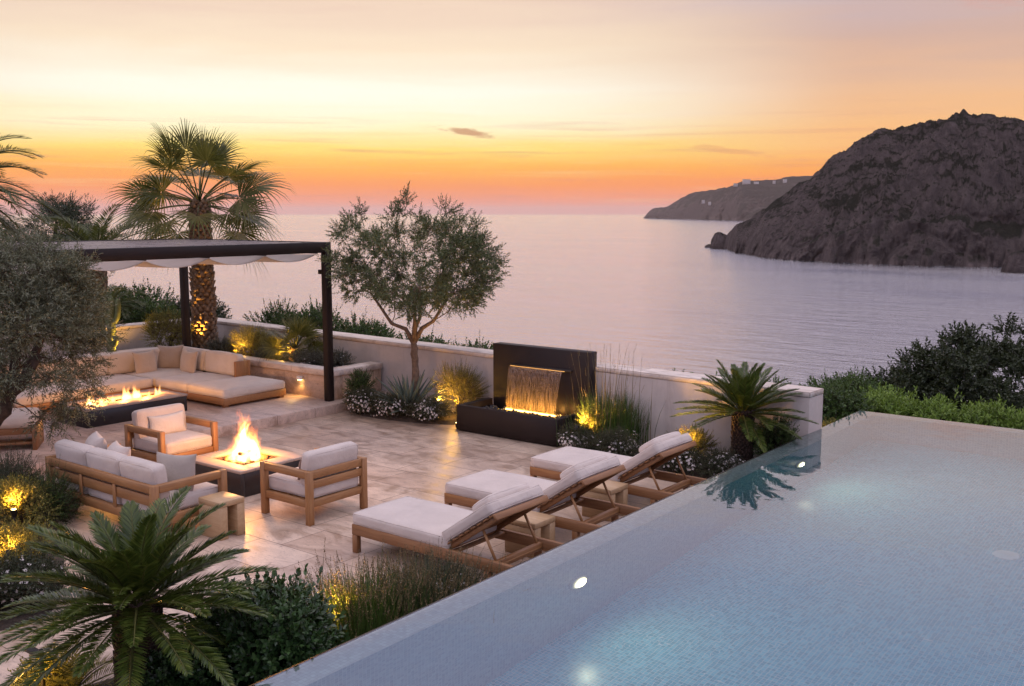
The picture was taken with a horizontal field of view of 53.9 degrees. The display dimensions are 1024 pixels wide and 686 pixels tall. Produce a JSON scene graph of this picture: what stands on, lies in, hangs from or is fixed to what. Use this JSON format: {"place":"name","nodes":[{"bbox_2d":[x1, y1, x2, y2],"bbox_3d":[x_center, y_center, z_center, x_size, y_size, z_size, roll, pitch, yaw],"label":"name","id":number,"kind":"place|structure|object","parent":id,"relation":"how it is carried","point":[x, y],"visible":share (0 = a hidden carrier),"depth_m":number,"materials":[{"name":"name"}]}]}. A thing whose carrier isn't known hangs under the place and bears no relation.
{"place":"outdoors","nodes":[
{"label":"outdoors","id":0,"kind":"place"},
{"bbox_2d":[0,390,389,473],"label":"raised platform","id":1,"kind":"structure","parent":0,"point":[237,418],"depth_m":16.68,"materials":[{"name":"stone"}]},
{"bbox_2d":[0,407,43,449],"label":"armchair","id":2,"kind":"object","parent":1,"relation":"on","point":[16,419],"visible":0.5,"depth_m":14.27,"materials":[{"name":"fabric"}]},
{"bbox_2d":[56,388,187,428],"bbox_3d":[-6.456,0.937,16.696,0.940,0.555,1.840,6,9,37],"label":"fire table","id":3,"kind":"object","parent":1,"relation":"on","point":[120,408],"visible":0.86,"depth_m":16.39,"materials":[{"name":"black stone"}]},
{"bbox_2d":[0,346,285,411],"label":"corner sofa","id":4,"kind":"object","parent":1,"relation":"on","point":[223,379],"visible":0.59,"depth_m":18.35,"materials":[{"name":"fabric"}]},
{"bbox_2d":[132,350,156,373],"bbox_3d":[-7.029,0.379,19.293,0.174,0.460,0.508,-13,0,32],"label":"throw pillow","id":5,"kind":"object","parent":4,"relation":"on","point":[145,362],"visible":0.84,"depth_m":19.20,"materials":[{"name":"beige fabric"}]},
{"bbox_2d":[157,345,183,367],"bbox_3d":[-6.723,0.273,19.803,0.510,0.480,0.181,-1,-2,-5],"label":"throw pillow","id":6,"kind":"object","parent":4,"relation":"on","point":[169,356],"visible":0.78,"depth_m":19.73,"materials":[{"name":"grey fabric"}]},
{"bbox_2d":[180,349,197,372],"bbox_3d":[-6.234,0.365,19.402,0.507,0.460,0.189,6,-4,41],"label":"throw pillow","id":7,"kind":"object","parent":4,"relation":"on","point":[188,361],"visible":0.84,"depth_m":19.28,"materials":[{"name":"beige fabric"}]},
{"bbox_2d":[0,238,333,401],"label":"pergola","id":8,"kind":"object","parent":1,"relation":"on","point":[182,254],"visible":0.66,"depth_m":16.92,"materials":[{"name":"brown metal"}]},
{"bbox_2d":[55,345,382,399],"bbox_3d":[-7.818,0.951,16.642,5.550,0.540,10.410,6,9,37],"label":"raised planter","id":9,"kind":"object","parent":1,"relation":"on","point":[311,383],"visible":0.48,"depth_m":18.70,"materials":[{"name":"stone"}]},
{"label":"planter soil","id":10,"kind":"structure","parent":9,"relation":"in","visible":0},
{"bbox_2d":[100,295,120,351],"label":"cactus","id":11,"kind":"object","parent":10,"relation":"on","point":[115,312],"visible":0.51,"depth_m":20.44,"materials":[{"name":"plant"}]},
{"bbox_2d":[139,308,194,346],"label":"rounded shrub","id":12,"kind":"object","parent":10,"relation":"on","point":[172,326],"visible":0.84,"depth_m":21.21,"materials":[{"name":"green plant"}]},
{"bbox_2d":[104,118,293,348],"bbox_3d":[-6.667,-2.284,21.531,3.846,5.042,3.933,6,9,37],"label":"fan palm","id":13,"kind":"object","parent":10,"relation":"on","point":[199,215],"visible":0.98,"depth_m":21.12,"materials":[{"name":"green plant"}]},
{"bbox_2d":[200,334,238,352],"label":"grey shrub","id":14,"kind":"object","parent":10,"relation":"on","point":[219,343],"visible":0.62,"depth_m":20.93,"materials":[{"name":"green plant"}]},
{"bbox_2d":[224,323,276,356],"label":"golden shrub","id":15,"kind":"object","parent":10,"relation":"on","point":[251,336],"visible":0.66,"depth_m":20.50,"materials":[{"name":"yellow plant"}]},
{"bbox_2d":[251,345,285,360],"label":"grey shrub","id":16,"kind":"object","parent":10,"relation":"on","point":[256,353],"visible":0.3,"depth_m":19.84,"materials":[{"name":"green plant"}]},
{"bbox_2d":[254,314,322,364],"bbox_3d":[-4.286,0.119,19.751,1.500,1.385,1.600,2,8,13],"label":"dwarf fan palm","id":17,"kind":"object","parent":10,"relation":"on","point":[296,330],"visible":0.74,"depth_m":19.65,"materials":[{"name":"green plant"}]},
{"bbox_2d":[287,345,323,365],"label":"grey shrub","id":18,"kind":"object","parent":10,"relation":"on","point":[307,357],"visible":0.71,"depth_m":19.15,"materials":[{"name":"green plant"}]},
{"bbox_2d":[320,346,356,366],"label":"grey shrub","id":19,"kind":"object","parent":10,"relation":"on","point":[340,358],"visible":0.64,"depth_m":18.86,"materials":[{"name":"green plant"}]},
{"bbox_2d":[0,409,706,685],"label":"patio","id":20,"kind":"structure","parent":0,"point":[424,461],"depth_m":12.38,"materials":[{"name":"stone"}]},
{"bbox_2d":[0,517,63,630],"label":"planting bed","id":21,"kind":"object","parent":20,"relation":"on","point":[5,623],"visible":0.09,"depth_m":8.86,"materials":[{"name":"soil"}]},
{"bbox_2d":[0,562,19,614],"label":"flower mound","id":22,"kind":"object","parent":21,"relation":"on","point":[2,585],"visible":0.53,"depth_m":8.69,"materials":[{"name":"green plant"}]},
{"bbox_2d":[0,436,48,520],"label":"juniper","id":23,"kind":"object","parent":21,"relation":"on","point":[17,468],"visible":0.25,"depth_m":11.57,"materials":[{"name":"green plant"}]},
{"bbox_2d":[0,513,57,564],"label":"golden shrub","id":24,"kind":"object","parent":21,"relation":"on","point":[14,538],"visible":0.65,"depth_m":9.70,"materials":[{"name":"green plant"}]},
{"bbox_2d":[0,471,60,526],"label":"golden shrub","id":25,"kind":"object","parent":21,"relation":"on","point":[13,493],"visible":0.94,"depth_m":10.97,"materials":[{"name":"green plant"}]},
{"bbox_2d":[0,545,78,614],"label":"flower mound","id":26,"kind":"object","parent":21,"relation":"on","point":[38,564],"visible":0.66,"depth_m":8.91,"materials":[{"name":"green plant"}]},
{"bbox_2d":[19,453,90,524],"bbox_3d":[-5.324,1.736,11.532,1.071,1.006,0.950,6,9,37],"label":"juniper","id":27,"kind":"object","parent":21,"relation":"on","point":[62,509],"visible":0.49,"depth_m":11.46,"materials":[{"name":"green plant"}]},
{"bbox_2d":[45,439,227,533],"bbox_3d":[-4.409,1.601,11.747,2.240,0.828,0.950,6,9,37],"label":"sofa","id":28,"kind":"object","parent":20,"relation":"on","point":[111,482],"visible":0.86,"depth_m":11.26,"materials":[{"name":"fabric"}]},
{"bbox_2d":[85,431,106,448],"bbox_3d":[-5.027,1.314,12.130,0.268,0.440,0.471,16,-2,-33],"label":"throw pillow","id":29,"kind":"object","parent":28,"relation":"on","point":[95,439],"visible":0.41,"depth_m":12.00,"materials":[{"name":"fabric"}]},
{"bbox_2d":[107,440,130,455],"bbox_3d":[-4.699,1.391,11.928,0.255,0.420,0.471,31,-15,-39],"label":"throw pillow","id":30,"kind":"object","parent":28,"relation":"on","point":[115,446],"visible":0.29,"depth_m":11.82,"materials":[{"name":"fabric"}]},
{"bbox_2d":[156,452,196,490],"bbox_3d":[-3.785,1.452,11.297,0.509,0.440,0.176,2,-9,13],"label":"throw pillow","id":31,"kind":"object","parent":28,"relation":"on","point":[177,467],"visible":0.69,"depth_m":11.22,"materials":[{"name":"grey fabric"}]},
{"bbox_2d":[124,403,218,461],"bbox_3d":[-4.724,1.317,13.973,0.860,0.825,0.910,6,9,37],"label":"armchair","id":32,"kind":"object","parent":20,"relation":"on","point":[148,443],"visible":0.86,"depth_m":13.82,"materials":[{"name":"fabric"}]},
{"bbox_2d":[148,411,186,433],"bbox_3d":[-4.811,1.132,14.059,0.155,0.300,0.566,-18,-6,38],"label":"throw pillow","id":33,"kind":"object","parent":32,"relation":"on","point":[170,423],"visible":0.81,"depth_m":14.01,"materials":[{"name":"fabric"}]},
{"bbox_2d":[90,672,265,685],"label":"planting bed","id":34,"kind":"object","parent":20,"relation":"on","point":[102,682],"visible":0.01,"depth_m":7.48,"materials":[{"name":"soil"}]},
{"bbox_2d":[23,647,45,685],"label":"path light","id":35,"kind":"object","parent":34,"relation":"on","point":[30,649],"visible":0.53,"depth_m":6.97,"materials":[{"name":"metal"}]},
{"bbox_2d":[6,646,74,685],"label":"golden shrub","id":36,"kind":"object","parent":34,"relation":"on","point":[29,672],"visible":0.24,"depth_m":7.18,"materials":[{"name":"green plant"}]},
{"bbox_2d":[10,633,114,685],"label":"shrub","id":37,"kind":"object","parent":34,"relation":"in","point":[70,681],"visible":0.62,"depth_m":7.19,"materials":[{"name":"green plant"}]},
{"bbox_2d":[0,485,279,685],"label":"sago palm","id":38,"kind":"object","parent":34,"relation":"on","point":[136,558],"visible":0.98,"depth_m":6.80,"materials":[{"name":"green plant"}]},
{"bbox_2d":[115,631,237,685],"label":"laurel shrub","id":39,"kind":"object","parent":34,"relation":"on","point":[166,673],"visible":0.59,"depth_m":6.96,"materials":[{"name":"green plant"}]},
{"bbox_2d":[165,563,349,685],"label":"laurel shrub","id":40,"kind":"object","parent":34,"relation":"on","point":[292,635],"visible":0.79,"depth_m":7.16,"materials":[{"name":"green plant"}]},
{"bbox_2d":[275,540,484,642],"bbox_3d":[-1.158,2.109,8.249,1.811,0.641,1.881,6,9,37],"label":"lavender bush","id":41,"kind":"object","parent":34,"relation":"on","point":[361,617],"visible":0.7,"depth_m":8.19,"materials":[{"name":"green plant"}]},
{"bbox_2d":[327,536,522,620],"bbox_3d":[-0.577,2.091,8.564,1.744,0.597,1.704,6,9,37],"label":"lavender bush","id":42,"kind":"object","parent":34,"relation":"on","point":[440,585],"visible":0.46,"depth_m":8.61,"materials":[{"name":"green plant"}]},
{"bbox_2d":[425,550,491,597],"bbox_3d":[-0.490,2.132,8.836,0.837,0.597,0.708,6,9,37],"label":"shrub","id":43,"kind":"object","parent":34,"relation":"on","point":[447,567],"visible":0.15,"depth_m":8.83,"materials":[{"name":"green plant"}]},
{"bbox_2d":[198,491,244,540],"bbox_3d":[-3.185,1.896,11.057,0.380,0.420,0.330,6,9,37],"label":"side table","id":44,"kind":"object","parent":20,"relation":"on","point":[229,516],"visible":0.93,"depth_m":10.97,"materials":[{"name":"brown wood"}]},
{"bbox_2d":[195,444,301,497],"bbox_3d":[-3.479,1.328,13.160,1.150,1.010,1.080,6,9,37],"label":"fire pit","id":45,"kind":"object","parent":20,"relation":"on","point":[240,465],"visible":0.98,"depth_m":12.95,"materials":[{"name":"black stone"},{"name":"concrete"},{"name":"rock"}]},
{"bbox_2d":[260,441,367,525],"bbox_3d":[-2.340,1.583,11.907,0.860,0.825,0.910,6,9,37],"label":"armchair","id":46,"kind":"object","parent":20,"relation":"on","point":[328,474],"visible":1,"depth_m":11.64,"materials":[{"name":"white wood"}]},
{"bbox_2d":[357,409,456,424],"bbox_3d":[-1.638,1.225,17.604,2.478,0.081,1.284,6,9,37],"label":"planting bed","id":47,"kind":"object","parent":20,"relation":"on","point":[452,420],"visible":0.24,"depth_m":17.11,"materials":[{"name":"soil"}]},
{"bbox_2d":[342,368,376,408],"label":"upright shrub","id":48,"kind":"object","parent":47,"relation":"on","point":[359,381],"visible":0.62,"depth_m":17.92,"materials":[{"name":"green plant"}]},
{"bbox_2d":[340,384,382,415],"bbox_3d":[-2.648,1.028,17.723,0.962,0.597,0.729,6,9,37],"label":"flower mound","id":49,"kind":"object","parent":47,"relation":"on","point":[362,398],"visible":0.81,"depth_m":17.57,"materials":[{"name":"white plant"}]},
{"bbox_2d":[365,390,416,419],"bbox_3d":[-2.036,1.065,17.368,1.060,0.570,0.799,6,9,37],"label":"flower mound","id":50,"kind":"object","parent":47,"relation":"on","point":[388,408],"visible":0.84,"depth_m":17.20,"materials":[{"name":"white plant"}]},
{"bbox_2d":[372,370,443,413],"bbox_3d":[-1.825,0.837,17.342,1.324,0.698,1.298,6,9,37],"label":"agave","id":51,"kind":"object","parent":47,"relation":"on","point":[405,391],"visible":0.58,"depth_m":17.22,"materials":[{"name":"green plant"}]},
{"bbox_2d":[315,181,512,394],"bbox_3d":[-1.682,-0.781,17.486,3.319,4.048,3.370,6,9,37],"label":"olive tree","id":52,"kind":"object","parent":47,"relation":"on","point":[437,294],"visible":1,"depth_m":16.89,"materials":[{"name":"green plant"}]},
{"bbox_2d":[402,393,454,421],"bbox_3d":[-1.479,1.122,17.046,1.105,0.548,0.780,6,9,37],"label":"flower mound","id":53,"kind":"object","parent":47,"relation":"on","point":[432,409],"visible":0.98,"depth_m":16.90,"materials":[{"name":"white plant"}]},
{"bbox_2d":[429,358,488,414],"bbox_3d":[-0.912,0.770,17.284,1.121,1.076,0.861,6,9,37],"label":"airy shrub","id":54,"kind":"object","parent":47,"relation":"on","point":[465,382],"visible":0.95,"depth_m":17.19,"materials":[{"name":"green plant"}]},
{"bbox_2d":[352,483,563,577],"bbox_3d":[-0.572,1.787,10.127,2.132,0.874,0.854,6,9,37],"label":"sun lounger","id":55,"kind":"object","parent":20,"relation":"on","point":[411,522],"visible":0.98,"depth_m":9.93,"materials":[{"name":"fabric"}]},
{"bbox_2d":[456,342,596,446],"bbox_3d":[0.215,0.777,16.096,2.030,1.355,1.035,6,9,37],"label":"wall fountain","id":56,"kind":"object","parent":20,"relation":"on","point":[528,380],"depth_m":16.11,"materials":[{"name":"brown metal"}]},
{"bbox_2d":[505,511,554,557],"bbox_3d":[0.188,1.992,10.510,0.400,0.370,0.360,6,9,37],"label":"wooden stool","id":57,"kind":"object","parent":20,"relation":"on","point":[542,525],"visible":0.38,"depth_m":10.42,"materials":[{"name":"brown wood"}]},
{"bbox_2d":[444,454,640,538],"bbox_3d":[0.313,1.635,11.307,2.132,0.874,0.854,5,9,37],"label":"sun lounger","id":58,"kind":"object","parent":20,"relation":"on","point":[574,483],"visible":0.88,"depth_m":11.11,"materials":[{"name":"fabric"}]},
{"bbox_2d":[582,480,627,521],"bbox_3d":[1.087,1.830,11.764,0.400,0.370,0.380,6,9,37],"label":"wooden stool","id":59,"kind":"object","parent":20,"relation":"on","point":[618,491],"visible":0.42,"depth_m":11.67,"materials":[{"name":"brown wood"}]},
{"bbox_2d":[530,431,704,503],"bbox_3d":[1.317,1.482,12.502,2.132,0.874,0.854,6,9,38],"label":"sun lounger","id":60,"kind":"object","parent":20,"relation":"on","point":[651,457],"visible":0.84,"depth_m":12.24,"materials":[{"name":"fabric"}]},
{"bbox_2d":[580,445,729,478],"bbox_3d":[2.146,1.638,14.372,3.150,0.085,1.226,6,9,37],"label":"planting bed","id":61,"kind":"object","parent":20,"relation":"on","point":[696,474],"visible":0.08,"depth_m":13.66,"materials":[{"name":"soil"}]},
{"bbox_2d":[556,422,599,449],"bbox_3d":[0.996,1.413,14.777,0.743,0.523,0.648,2,8,14],"label":"flower mound","id":62,"kind":"object","parent":61,"relation":"on","point":[568,436],"visible":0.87,"depth_m":14.69,"materials":[{"name":"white plant"}]},
{"bbox_2d":[574,401,608,434],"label":"golden shrub","id":63,"kind":"object","parent":61,"relation":"on","point":[582,420],"visible":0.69,"depth_m":14.90,"materials":[{"name":"yellow plant"}]},
{"bbox_2d":[550,386,661,449],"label":"ornamental grass","id":64,"kind":"object","parent":61,"relation":"on","point":[626,418],"depth_m":14.92,"materials":[{"name":"green plant"}]},
{"bbox_2d":[569,343,652,444],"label":"reed grass","id":65,"kind":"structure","parent":61,"relation":"on","point":[605,397],"depth_m":14.97,"materials":[{"name":"plant"}]},
{"bbox_2d":[586,424,644,456],"bbox_3d":[1.490,1.427,14.449,0.834,0.588,0.658,6,9,37],"label":"flower mound","id":66,"kind":"object","parent":61,"relation":"on","point":[617,442],"visible":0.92,"depth_m":14.32,"materials":[{"name":"green plant"}]},
{"bbox_2d":[660,447,707,473],"bbox_3d":[2.270,1.565,13.673,0.814,0.541,0.903,-2,8,-16],"label":"flower mound","id":67,"kind":"object","parent":61,"relation":"on","point":[688,458],"visible":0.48,"depth_m":13.50,"materials":[{"name":"white plant"}]},
{"bbox_2d":[670,422,719,457],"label":"golden shrub","id":68,"kind":"object","parent":61,"relation":"on","point":[700,438],"visible":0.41,"depth_m":13.96,"materials":[{"name":"yellow plant"}]},
{"bbox_2d":[694,445,745,477],"bbox_3d":[2.774,1.620,13.356,0.715,0.532,0.771,1,7,8],"label":"flower mound","id":69,"kind":"object","parent":61,"relation":"on","point":[717,461],"visible":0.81,"depth_m":13.25,"materials":[{"name":"green plant"}]},
{"bbox_2d":[671,359,816,460],"bbox_3d":[3.124,1.000,13.573,1.910,1.557,1.859,6,9,37],"label":"sago palm","id":70,"kind":"object","parent":61,"relation":"on","point":[739,390],"visible":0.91,"depth_m":13.43,"materials":[{"name":"green plant"}]},
{"bbox_2d":[751,411,799,454],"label":"dark shrub","id":71,"kind":"object","parent":61,"relation":"on","point":[780,436],"visible":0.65,"depth_m":13.52,"materials":[{"name":"green plant"}]},
{"bbox_2d":[0,214,1023,400],"bbox_3d":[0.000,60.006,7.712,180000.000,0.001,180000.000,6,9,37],"label":"sea","id":72,"kind":"structure","parent":0,"point":[666,294],"depth_m":750.12,"materials":[{"name":"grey liquid"}]},
{"bbox_2d":[710,232,726,248],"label":"sea rock","id":73,"kind":"object","parent":72,"relation":"in","point":[718,239],"visible":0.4,"depth_m":1743.45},
{"bbox_2d":[1000,250,1023,272],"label":"sea rock","id":74,"kind":"object","parent":72,"relation":"in","point":[1013,262],"visible":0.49,"depth_m":1036.12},
{"bbox_2d":[0,0,1023,213],"label":"sky","id":75,"kind":"structure","parent":0,"point":[490,106],"materials":[{"name":"orange"}]},
{"bbox_2d":[643,176,811,220],"bbox_3d":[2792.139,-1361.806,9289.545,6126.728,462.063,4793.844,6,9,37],"label":"headland","id":76,"kind":"structure","parent":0,"point":[743,202],"depth_m":8910.66,"materials":[{"name":"stone"}]},
{"bbox_2d":[724,109,1023,267],"bbox_3d":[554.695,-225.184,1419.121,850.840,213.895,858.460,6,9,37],"label":"headland","id":77,"kind":"structure","parent":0,"point":[948,192],"depth_m":1257.29,"materials":[{"name":"stone"}]},
{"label":"ground","id":78,"kind":"structure","parent":0,"visible":0},
{"bbox_2d":[1,302,52,331],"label":"garden shrub","id":79,"kind":"object","parent":78,"relation":"on","point":[17,315],"visible":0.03,"depth_m":21.57,"materials":[{"name":"green plant"}]},
{"bbox_2d":[0,134,72,241],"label":"date palm","id":80,"kind":"object","parent":78,"relation":"on","point":[4,222],"visible":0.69,"depth_m":21.44,"materials":[{"name":"green plant"}]},
{"bbox_2d":[0,189,113,277],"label":"pine tree","id":81,"kind":"object","parent":78,"relation":"on","point":[70,209],"visible":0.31,"depth_m":26.77,"materials":[{"name":"green plant"}]},
{"bbox_2d":[19,203,165,293],"bbox_3d":[-10.482,-1.289,25.838,4.011,4.569,4.053,6,9,37],"label":"young palm","id":82,"kind":"object","parent":78,"relation":"on","point":[94,232],"visible":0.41,"depth_m":25.36,"materials":[{"name":"green plant"}]},
{"bbox_2d":[0,318,192,362],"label":"parapet wall","id":83,"kind":"structure","parent":78,"relation":"on","point":[134,335],"depth_m":21.65,"materials":[{"name":"paint"}]},
{"bbox_2d":[77,285,149,323],"bbox_3d":[-9.220,-0.248,23.157,2.033,2.189,1.898,6,9,37],"label":"garden palm","id":84,"kind":"object","parent":78,"relation":"on","point":[116,292],"visible":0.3,"depth_m":23.07,"materials":[{"name":"green plant"}]},
{"bbox_2d":[97,276,178,323],"bbox_3d":[-9.436,-0.397,25.203,3.156,2.573,2.615,6,9,37],"label":"garden shrub","id":85,"kind":"object","parent":78,"relation":"on","point":[146,298],"visible":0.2,"depth_m":24.80,"materials":[{"name":"green plant"}]},
{"bbox_2d":[124,293,180,323],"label":"garden shrub","id":86,"kind":"object","parent":78,"relation":"on","point":[149,310],"visible":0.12,"depth_m":23.06,"materials":[{"name":"green plant"}]},
{"bbox_2d":[165,290,232,318],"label":"garden shrub","id":87,"kind":"object","parent":78,"relation":"on","point":[220,309],"visible":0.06,"depth_m":24.53,"materials":[{"name":"green plant"}]},
{"bbox_2d":[243,295,306,324],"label":"hedge shrub","id":88,"kind":"object","parent":78,"relation":"on","point":[280,313],"visible":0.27,"depth_m":22.96,"materials":[{"name":"green plant"}]},
{"bbox_2d":[288,298,347,331],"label":"hedge shrub","id":89,"kind":"object","parent":78,"relation":"on","point":[315,314],"visible":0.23,"depth_m":22.29,"materials":[{"name":"green plant"}]},
{"bbox_2d":[333,310,403,338],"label":"hedge shrub","id":90,"kind":"object","parent":78,"relation":"on","point":[371,329],"visible":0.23,"depth_m":21.66,"materials":[{"name":"green plant"}]},
{"bbox_2d":[392,323,451,344],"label":"hedge shrub","id":91,"kind":"object","parent":78,"relation":"on","point":[428,339],"visible":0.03,"depth_m":21.18,"materials":[{"name":"green plant"}]},
{"bbox_2d":[438,330,492,349],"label":"hedge shrub","id":92,"kind":"object","parent":78,"relation":"on","point":[475,345],"visible":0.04,"depth_m":20.22,"materials":[{"name":"green plant"}]},
{"bbox_2d":[217,318,823,456],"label":"parapet wall","id":93,"kind":"structure","parent":78,"relation":"on","point":[665,390],"depth_m":15.51,"materials":[{"name":"paint"}]},
{"bbox_2d":[249,438,797,685],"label":"pool edge","id":94,"kind":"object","parent":78,"relation":"in","point":[491,576],"depth_m":8.23,"materials":[{"name":"tile"}]},
{"bbox_2d":[252,410,1023,685],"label":"pool water","id":95,"kind":"structure","parent":94,"relation":"in","point":[862,548],"depth_m":7.94,"materials":[{"name":"blue liquid"}]},
{"bbox_2d":[822,416,834,426],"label":"golden shrub","id":96,"kind":"object","parent":78,"relation":"on","point":[825,423],"visible":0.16,"depth_m":14.67,"materials":[{"name":"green plant"}]},
{"bbox_2d":[800,375,879,423],"bbox_3d":[5.154,1.586,16.045,1.226,2.168,1.326,-5,9,-35],"label":"hedge shrub","id":97,"kind":"object","parent":78,"relation":"on","point":[846,402],"visible":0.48,"depth_m":15.82,"materials":[{"name":"green plant"}]},
{"bbox_2d":[821,364,882,386],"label":"slope shrub","id":98,"kind":"object","parent":78,"relation":"on","point":[861,374],"visible":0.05,"depth_m":22.76,"materials":[{"name":"green plant"}]},
{"bbox_2d":[798,372,907,401],"bbox_3d":[7.129,2.038,20.739,2.662,2.877,1.740,6,9,37],"label":"slope shrub","id":99,"kind":"object","parent":78,"relation":"on","point":[853,380],"visible":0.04,"depth_m":20.78,"materials":[{"name":"green plant"}]},
{"bbox_2d":[837,390,911,416],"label":"pool shrub","id":100,"kind":"object","parent":78,"relation":"on","point":[892,407],"visible":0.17,"depth_m":16.20,"materials":[{"name":"green plant"}]},
{"bbox_2d":[839,382,922,413],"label":"slope shrub","id":101,"kind":"object","parent":78,"relation":"on","point":[870,392],"visible":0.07,"depth_m":19.17,"materials":[{"name":"green plant"}]},
{"bbox_2d":[865,355,968,404],"bbox_3d":[8.698,2.659,22.386,2.616,4.896,2.666,-4,8,-28],"label":"round tree","id":102,"kind":"object","parent":78,"relation":"on","point":[908,379],"visible":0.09,"depth_m":21.79,"materials":[{"name":"green plant"}]},
{"bbox_2d":[894,385,964,421],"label":"pool shrub","id":103,"kind":"object","parent":78,"relation":"on","point":[936,408],"visible":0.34,"depth_m":15.93,"materials":[{"name":"green plant"}]},
{"bbox_2d":[878,311,1023,415],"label":"round tree","id":104,"kind":"object","parent":78,"relation":"on","point":[969,355],"visible":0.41,"depth_m":20.93,"materials":[{"name":"green plant"}]},
{"bbox_2d":[956,392,1015,427],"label":"pool shrub","id":105,"kind":"object","parent":78,"relation":"on","point":[987,414],"visible":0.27,"depth_m":15.59,"materials":[{"name":"green plant"}]},
{"bbox_2d":[990,408,1023,429],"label":"pool shrub","id":106,"kind":"object","parent":78,"relation":"on","point":[1017,422],"visible":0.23,"depth_m":15.22,"materials":[{"name":"green plant"}]},
{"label":"tree pit","id":107,"kind":"structure","parent":0,"visible":0},
{"bbox_2d":[0,222,131,450],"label":"olive tree","id":108,"kind":"object","parent":107,"relation":"on","point":[77,330],"visible":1,"depth_m":12.30,"materials":[{"name":"green plant"}]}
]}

